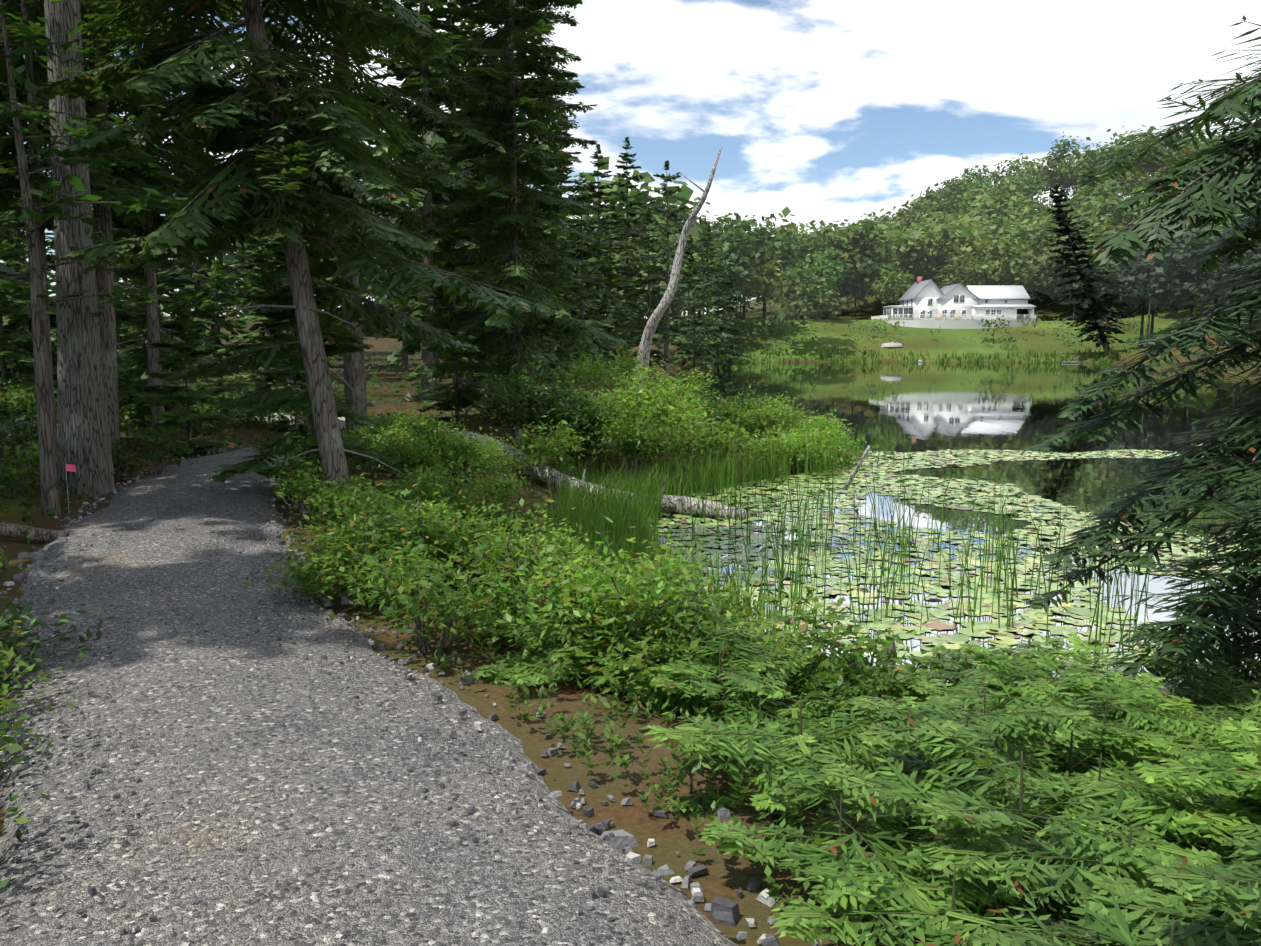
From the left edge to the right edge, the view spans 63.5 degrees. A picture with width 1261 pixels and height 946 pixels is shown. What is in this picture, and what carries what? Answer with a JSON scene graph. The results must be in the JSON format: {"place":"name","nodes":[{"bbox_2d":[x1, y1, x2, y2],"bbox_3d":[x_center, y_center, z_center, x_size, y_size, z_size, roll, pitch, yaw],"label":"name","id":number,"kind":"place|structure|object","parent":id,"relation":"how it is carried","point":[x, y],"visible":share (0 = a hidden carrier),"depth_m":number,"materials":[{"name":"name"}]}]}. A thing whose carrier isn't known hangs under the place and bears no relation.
{"place":"outdoors","nodes":[
{"label":"outdoors","id":0,"kind":"place"},
{"bbox_2d":[0,439,737,945],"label":"gravel path","id":1,"kind":"structure","parent":0,"point":[374,889],"depth_m":3.83,"materials":[{"name":"grey gravel"}]},
{"bbox_2d":[0,213,1260,945],"bbox_3d":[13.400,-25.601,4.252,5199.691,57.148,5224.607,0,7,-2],"label":"ground","id":2,"kind":"structure","parent":0,"point":[724,877],"depth_m":6.74,"materials":[{"name":"brown soil"}]},
{"bbox_2d":[65,464,75,508],"bbox_3d":[-5.570,0.158,10.169,0.094,0.500,0.006,-1,7,-10],"label":"survey flag","id":3,"kind":"object","parent":2,"relation":"on","point":[70,467],"visible":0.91,"depth_m":10.14,"materials":[{"name":"pink plastic"}]},
{"bbox_2d":[44,0,114,496],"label":"tree trunk","id":4,"kind":"object","parent":2,"relation":"on","point":[83,441],"visible":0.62,"depth_m":11.11,"materials":[{"name":"plant"}]},
{"bbox_2d":[0,0,627,522],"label":"conifer","id":5,"kind":"object","parent":2,"relation":"on","point":[224,208],"depth_m":11.09,"materials":[{"name":"green plant"}]},
{"bbox_2d":[0,100,541,475],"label":"dead branches","id":6,"kind":"object","parent":5,"relation":"attached to","point":[281,306],"visible":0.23,"depth_m":9.89,"materials":[{"name":"brown wood"}]},
{"bbox_2d":[0,436,819,945],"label":"stones","id":7,"kind":"object","parent":2,"relation":"on","point":[724,910],"visible":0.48,"depth_m":3.93,"materials":[{"name":"grey stone"}]},
{"bbox_2d":[0,0,881,734],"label":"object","id":8,"kind":"object","parent":2,"relation":"on","point":[48,456],"visible":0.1,"depth_m":9.84,"materials":[{"name":"brown plant"}]},
{"bbox_2d":[2,342,921,546],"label":"rocks","id":9,"kind":"object","parent":2,"relation":"on","point":[890,344],"visible":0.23,"depth_m":21.10,"materials":[{"name":"stone"}]},
{"bbox_2d":[0,0,1134,414],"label":"conifer","id":10,"kind":"object","parent":2,"relation":"on","point":[624,312],"depth_m":55.34,"materials":[{"name":"green plant"}]},
{"bbox_2d":[0,522,1219,944],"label":"fallen log","id":11,"kind":"object","parent":2,"relation":"on","point":[16,530],"visible":0.15,"depth_m":8.69,"materials":[{"name":"brown wood"}]},
{"bbox_2d":[0,0,1260,945],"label":"shrubs","id":12,"kind":"object","parent":2,"relation":"on","point":[615,414],"visible":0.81,"depth_m":7.26,"materials":[{"name":"green plant"}]},
{"bbox_2d":[635,147,721,405],"bbox_3d":[1.289,-5.290,28.556,2.484,7.576,0.652,0,7,2],"label":"dead snag","id":13,"kind":"object","parent":2,"relation":"on","point":[652,323],"visible":0.79,"depth_m":28.46,"materials":[{"name":"grey wood"}]},
{"bbox_2d":[123,125,1260,353],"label":"forest","id":14,"kind":"object","parent":2,"relation":"on","point":[961,229],"materials":[{"name":"green plant"}]},
{"bbox_2d":[444,352,1077,519],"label":"fallen logs","id":15,"kind":"object","parent":2,"relation":"on","point":[679,505],"visible":0.27,"depth_m":15.90,"materials":[{"name":"grey wood"}]},
{"bbox_2d":[463,587,1260,945],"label":"foliage","id":16,"kind":"object","parent":2,"relation":"on","point":[877,891],"depth_m":3.44,"materials":[{"name":"green plant"}]},
{"bbox_2d":[871,281,1035,328],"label":"house walls","id":17,"kind":"structure","parent":2,"relation":"on","point":[973,317],"depth_m":198.03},
{"bbox_2d":[884,295,1026,318],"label":"house windows","id":18,"kind":"structure","parent":17,"relation":"in","point":[1022,312],"depth_m":200.16,"materials":[{"name":"glass"}]},
{"bbox_2d":[898,279,1035,306],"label":"house roof","id":19,"kind":"structure","parent":17,"relation":"on","point":[999,291],"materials":[{"name":"grey metal"}]},
{"bbox_2d":[917,277,960,319],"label":"house chimney","id":20,"kind":"object","parent":19,"relation":"on","point":[919,279],"visible":0.55,"depth_m":195.13,"materials":[{"name":"brick"}]},
{"bbox_2d":[1019,15,1260,696],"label":"spruce","id":21,"kind":"object","parent":2,"relation":"on","point":[1203,198],"depth_m":6.32,"materials":[{"name":"green plant"}]},
{"bbox_2d":[0,0,1260,317],"label":"sky","id":22,"kind":"structure","parent":0,"point":[829,111],"materials":[{"name":"white"}]},
{"bbox_2d":[582,362,1260,694],"bbox_3d":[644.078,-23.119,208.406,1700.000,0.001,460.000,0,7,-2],"label":"pond water","id":23,"kind":"structure","parent":0,"point":[975,406],"depth_m":27.18,"materials":[{"name":"liquid"}]},
{"bbox_2d":[519,345,1259,660],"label":"shore reeds","id":24,"kind":"object","parent":23,"relation":"on","point":[591,518],"visible":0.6,"depth_m":12.20,"materials":[{"name":"green plant"}]},
{"bbox_2d":[633,437,1260,696],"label":"lily pads","id":25,"kind":"object","parent":23,"relation":"on","point":[1036,618],"visible":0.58,"depth_m":12.03,"materials":[{"name":"green plant"}]}
]}

